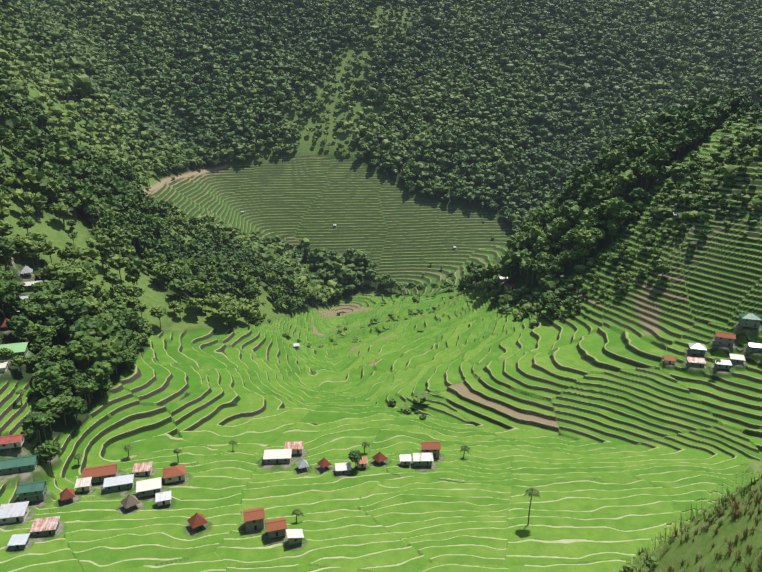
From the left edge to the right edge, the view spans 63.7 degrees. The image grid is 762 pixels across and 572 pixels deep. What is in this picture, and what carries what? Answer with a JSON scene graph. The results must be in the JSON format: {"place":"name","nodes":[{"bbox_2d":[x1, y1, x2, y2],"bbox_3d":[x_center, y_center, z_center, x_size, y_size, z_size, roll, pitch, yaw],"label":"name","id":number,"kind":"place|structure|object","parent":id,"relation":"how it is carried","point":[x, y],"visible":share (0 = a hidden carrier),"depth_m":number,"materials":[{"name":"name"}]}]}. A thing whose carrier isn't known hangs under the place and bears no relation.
{"place":"outdoors","nodes":[
{"label":"outdoors","id":0,"kind":"place"},
{"bbox_2d":[0,0,761,571],"bbox_3d":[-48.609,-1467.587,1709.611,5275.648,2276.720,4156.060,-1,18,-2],"label":"terraced terrain","id":1,"kind":"structure","parent":0,"point":[608,434],"depth_m":317.56,"materials":[{"name":"green plant"}]},
{"bbox_2d":[0,361,7,372],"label":"house","id":2,"kind":"structure","parent":1,"relation":"on","point":[3,366],"depth_m":279.55,"materials":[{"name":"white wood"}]},
{"bbox_2d":[0,317,8,327],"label":"house pyramid roof","id":3,"kind":"object","parent":1,"relation":"on","point":[3,324],"visible":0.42,"depth_m":306.44,"materials":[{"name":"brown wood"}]},
{"bbox_2d":[0,257,13,265],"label":"house","id":4,"kind":"structure","parent":1,"relation":"on","point":[12,263],"depth_m":357.25,"materials":[{"name":"wood"}]},
{"bbox_2d":[0,434,24,451],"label":"house","id":5,"kind":"structure","parent":1,"relation":"on","point":[12,441],"depth_m":247.68,"materials":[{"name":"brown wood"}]},
{"bbox_2d":[0,342,27,359],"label":"house","id":6,"kind":"structure","parent":1,"relation":"on","point":[20,349],"depth_m":294.44,"materials":[{"name":"green paint"}]},
{"bbox_2d":[0,501,28,523],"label":"house","id":7,"kind":"structure","parent":1,"relation":"on","point":[14,512],"depth_m":216.64,"materials":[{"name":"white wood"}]},
{"bbox_2d":[7,533,29,549],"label":"house","id":8,"kind":"structure","parent":1,"relation":"on","point":[19,541],"depth_m":199.59,"materials":[{"name":"green paint"}]},
{"bbox_2d":[0,454,38,474],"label":"house","id":9,"kind":"structure","parent":1,"relation":"on","point":[19,464],"depth_m":240.37,"materials":[{"name":"green paint"}]},
{"bbox_2d":[15,389,26,404],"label":"palm","id":10,"kind":"object","parent":1,"relation":"on","point":[21,391],"visible":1,"depth_m":268.79,"materials":[{"name":"green plant"}]},
{"bbox_2d":[20,265,32,276],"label":"house pyramid roof","id":11,"kind":"object","parent":1,"relation":"on","point":[26,270],"visible":0.88,"depth_m":360.80,"materials":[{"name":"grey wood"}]},
{"bbox_2d":[16,480,47,502],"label":"house","id":12,"kind":"structure","parent":1,"relation":"on","point":[33,491],"depth_m":228.63,"materials":[{"name":"green paint"}]},
{"bbox_2d":[23,280,41,291],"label":"house","id":13,"kind":"structure","parent":1,"relation":"on","point":[27,285],"depth_m":350.58,"materials":[{"name":"white paint"}]},
{"bbox_2d":[29,516,59,536],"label":"house","id":14,"kind":"structure","parent":1,"relation":"on","point":[45,526],"depth_m":207.68,"materials":[{"name":"red paint"}]},
{"bbox_2d":[60,488,74,502],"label":"house pyramid roof","id":15,"kind":"object","parent":1,"relation":"on","point":[66,494],"visible":0.96,"depth_m":230.35,"materials":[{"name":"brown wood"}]},
{"bbox_2d":[74,453,83,465],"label":"palm","id":16,"kind":"object","parent":1,"relation":"on","point":[78,456],"visible":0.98,"depth_m":260.96,"materials":[{"name":"green plant"}]},
{"bbox_2d":[74,477,91,491],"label":"house","id":17,"kind":"structure","parent":1,"relation":"on","point":[83,484],"depth_m":239.45,"materials":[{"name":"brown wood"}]},
{"bbox_2d":[82,463,117,483],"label":"house","id":18,"kind":"structure","parent":1,"relation":"on","point":[98,473],"depth_m":248.54,"materials":[{"name":"red paint"}]},
{"bbox_2d":[103,474,133,492],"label":"house","id":19,"kind":"structure","parent":1,"relation":"on","point":[117,483],"depth_m":241.17,"materials":[{"name":"grey paint"}]},
{"bbox_2d":[123,445,133,457],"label":"palm","id":20,"kind":"object","parent":1,"relation":"on","point":[127,447],"visible":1,"depth_m":270.63,"materials":[{"name":"green plant"}]},
{"bbox_2d":[121,494,139,509],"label":"house pyramid roof","id":21,"kind":"object","parent":1,"relation":"on","point":[129,501],"visible":0.92,"depth_m":224.20,"materials":[{"name":"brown wood"}]},
{"bbox_2d":[132,461,152,475],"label":"house","id":22,"kind":"structure","parent":1,"relation":"on","point":[143,469],"depth_m":253.70,"materials":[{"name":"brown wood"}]},
{"bbox_2d":[136,477,160,496],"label":"house","id":23,"kind":"structure","parent":1,"relation":"on","point":[147,487],"depth_m":235.41,"materials":[{"name":"white paint"}]},
{"bbox_2d":[155,491,170,507],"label":"house","id":24,"kind":"structure","parent":1,"relation":"on","point":[162,498],"depth_m":226.64,"materials":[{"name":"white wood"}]},
{"bbox_2d":[163,464,185,483],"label":"house","id":25,"kind":"structure","parent":1,"relation":"on","point":[175,474],"depth_m":246.67,"materials":[{"name":"orange metal"}]},
{"bbox_2d":[173,448,181,462],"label":"palm","id":26,"kind":"object","parent":1,"relation":"on","point":[177,450],"visible":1,"depth_m":264.41,"materials":[{"name":"green plant"}]},
{"bbox_2d":[187,512,207,529],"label":"house pyramid roof","id":27,"kind":"object","parent":1,"relation":"on","point":[196,520],"visible":0.9,"depth_m":208.10,"materials":[{"name":"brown wood"}]},
{"bbox_2d":[228,440,237,445],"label":"palm","id":28,"kind":"object","parent":1,"relation":"on","point":[233,442],"visible":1,"depth_m":277.90,"materials":[{"name":"green plant"}]},
{"bbox_2d":[243,507,264,531],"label":"house","id":29,"kind":"structure","parent":1,"relation":"on","point":[254,519],"depth_m":206.71,"materials":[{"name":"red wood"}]},
{"bbox_2d":[265,517,286,539],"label":"house","id":30,"kind":"structure","parent":1,"relation":"on","point":[276,527],"depth_m":200.29,"materials":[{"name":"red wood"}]},
{"bbox_2d":[263,449,291,463],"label":"house","id":31,"kind":"structure","parent":1,"relation":"on","point":[272,456],"depth_m":264.17,"materials":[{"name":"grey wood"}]},
{"bbox_2d":[284,441,303,453],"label":"house","id":32,"kind":"structure","parent":1,"relation":"on","point":[296,447],"depth_m":270.82,"materials":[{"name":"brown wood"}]},
{"bbox_2d":[286,529,303,545],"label":"house","id":33,"kind":"structure","parent":1,"relation":"on","point":[294,536],"depth_m":195.76,"materials":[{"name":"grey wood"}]},
{"bbox_2d":[291,508,304,522],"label":"palm","id":34,"kind":"object","parent":1,"relation":"on","point":[297,511],"visible":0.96,"depth_m":210.62,"materials":[{"name":"green plant"}]},
{"bbox_2d":[296,458,308,470],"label":"house pyramid roof","id":35,"kind":"object","parent":1,"relation":"on","point":[302,463],"visible":0.9,"depth_m":254.42,"materials":[{"name":"grey metal"}]},
{"bbox_2d":[317,457,331,469],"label":"house pyramid roof","id":36,"kind":"object","parent":1,"relation":"on","point":[323,462],"visible":0.9,"depth_m":254.52,"materials":[{"name":"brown wood"}]},
{"bbox_2d":[335,462,350,474],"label":"house","id":37,"kind":"structure","parent":1,"relation":"on","point":[342,468],"depth_m":250.57,"materials":[{"name":"white paint"}]},
{"bbox_2d":[356,457,367,468],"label":"house","id":38,"kind":"structure","parent":1,"relation":"on","point":[363,463],"depth_m":253.97,"materials":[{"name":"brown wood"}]},
{"bbox_2d":[362,442,369,452],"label":"palm","id":39,"kind":"object","parent":1,"relation":"on","point":[365,444],"visible":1,"depth_m":269.38,"materials":[{"name":"green plant"}]},
{"bbox_2d":[0,156,758,472],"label":"trees","id":40,"kind":"object","parent":1,"relation":"on","point":[102,341],"visible":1,"depth_m":328.87,"materials":[{"name":"green plant"}]},
{"bbox_2d":[372,451,387,464],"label":"house pyramid roof","id":41,"kind":"object","parent":1,"relation":"on","point":[379,457],"visible":0.9,"depth_m":258.21,"materials":[{"name":"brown wood"}]},
{"bbox_2d":[0,0,761,305],"bbox_3d":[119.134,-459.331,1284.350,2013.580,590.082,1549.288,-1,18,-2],"label":"forest trees","id":42,"kind":"object","parent":1,"relation":"on","point":[122,101],"visible":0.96,"depth_m":1064.18,"materials":[{"name":"green plant"}]},
{"bbox_2d":[0,86,761,325],"bbox_3d":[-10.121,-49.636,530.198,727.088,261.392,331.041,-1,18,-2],"label":"forest trees","id":43,"kind":"object","parent":1,"relation":"on","point":[114,200],"visible":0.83,"depth_m":480.90,"materials":[{"name":"green plant"}]},
{"bbox_2d":[0,3,761,369],"bbox_3d":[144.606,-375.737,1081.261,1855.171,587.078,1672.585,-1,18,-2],"label":"bushes","id":44,"kind":"object","parent":1,"relation":"on","point":[726,139],"visible":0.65,"depth_m":401.98,"materials":[{"name":"green plant"}]},
{"bbox_2d":[400,454,410,466],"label":"house","id":45,"kind":"structure","parent":1,"relation":"on","point":[405,459],"depth_m":255.42,"materials":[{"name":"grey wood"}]},
{"bbox_2d":[413,453,433,466],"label":"house","id":46,"kind":"structure","parent":1,"relation":"on","point":[422,459],"depth_m":254.98,"materials":[{"name":"white paint"}]},
{"bbox_2d":[420,441,440,457],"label":"house","id":47,"kind":"structure","parent":1,"relation":"on","point":[433,448],"depth_m":262.94,"materials":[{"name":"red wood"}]},
{"bbox_2d":[460,445,470,458],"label":"palm","id":48,"kind":"object","parent":1,"relation":"on","point":[465,447],"visible":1,"depth_m":263.66,"materials":[{"name":"green plant"}]},
{"bbox_2d":[498,276,507,281],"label":"house","id":49,"kind":"structure","parent":1,"relation":"on","point":[501,279],"depth_m":495.36,"materials":[{"name":"white paint"}]},
{"bbox_2d":[504,283,514,290],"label":"house","id":50,"kind":"structure","parent":1,"relation":"on","point":[509,286],"depth_m":469.78,"materials":[{"name":"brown wood"}]},
{"bbox_2d":[524,487,540,524],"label":"tall palm","id":51,"kind":"object","parent":1,"relation":"on","point":[532,491],"visible":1,"depth_m":200.24,"materials":[{"name":"green plant"}]},
{"bbox_2d":[350,391,761,571],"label":"bushes","id":52,"kind":"object","parent":1,"relation":"on","point":[753,464],"visible":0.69,"depth_m":127.56,"materials":[{"name":"green plant"}]},
{"bbox_2d":[663,355,675,364],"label":"house","id":53,"kind":"structure","parent":1,"relation":"on","point":[669,359],"depth_m":312.64,"materials":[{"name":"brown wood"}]},
{"bbox_2d":[673,212,681,219],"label":"house","id":54,"kind":"structure","parent":1,"relation":"on","point":[675,214],"depth_m":380.12,"materials":[{"name":"green paint"}]},
{"bbox_2d":[631,473,761,571],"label":"grass tufts","id":55,"kind":"object","parent":1,"relation":"on","point":[734,504],"visible":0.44,"depth_m":105.42,"materials":[{"name":"green plant"}]},
{"bbox_2d":[687,357,705,366],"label":"house","id":56,"kind":"structure","parent":1,"relation":"on","point":[696,362],"depth_m":306.91,"materials":[{"name":"pink paint"}]},
{"bbox_2d":[688,343,706,354],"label":"house","id":57,"kind":"structure","parent":1,"relation":"on","point":[696,348],"depth_m":312.13,"materials":[{"name":"white metal"}]},
{"bbox_2d":[712,358,721,371],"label":"palm","id":58,"kind":"object","parent":1,"relation":"on","point":[716,360],"visible":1,"depth_m":298.82,"materials":[{"name":"green plant"}]},
{"bbox_2d":[714,359,731,369],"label":"house","id":59,"kind":"structure","parent":1,"relation":"on","point":[725,364],"depth_m":300.76,"materials":[{"name":"white paint"}]},
{"bbox_2d":[714,331,735,346],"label":"house","id":60,"kind":"structure","parent":1,"relation":"on","point":[725,339],"depth_m":312.03,"materials":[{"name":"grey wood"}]},
{"bbox_2d":[729,353,745,363],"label":"house","id":61,"kind":"structure","parent":1,"relation":"on","point":[736,359],"depth_m":302.71,"materials":[{"name":"white paint"}]},
{"bbox_2d":[738,313,761,328],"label":"house","id":62,"kind":"structure","parent":1,"relation":"on","point":[749,320],"depth_m":312.10,"materials":[{"name":"teal metal"}]},
{"bbox_2d":[747,342,761,352],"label":"house","id":63,"kind":"structure","parent":1,"relation":"on","point":[754,347],"depth_m":303.39,"materials":[{"name":"white paint"}]}
]}

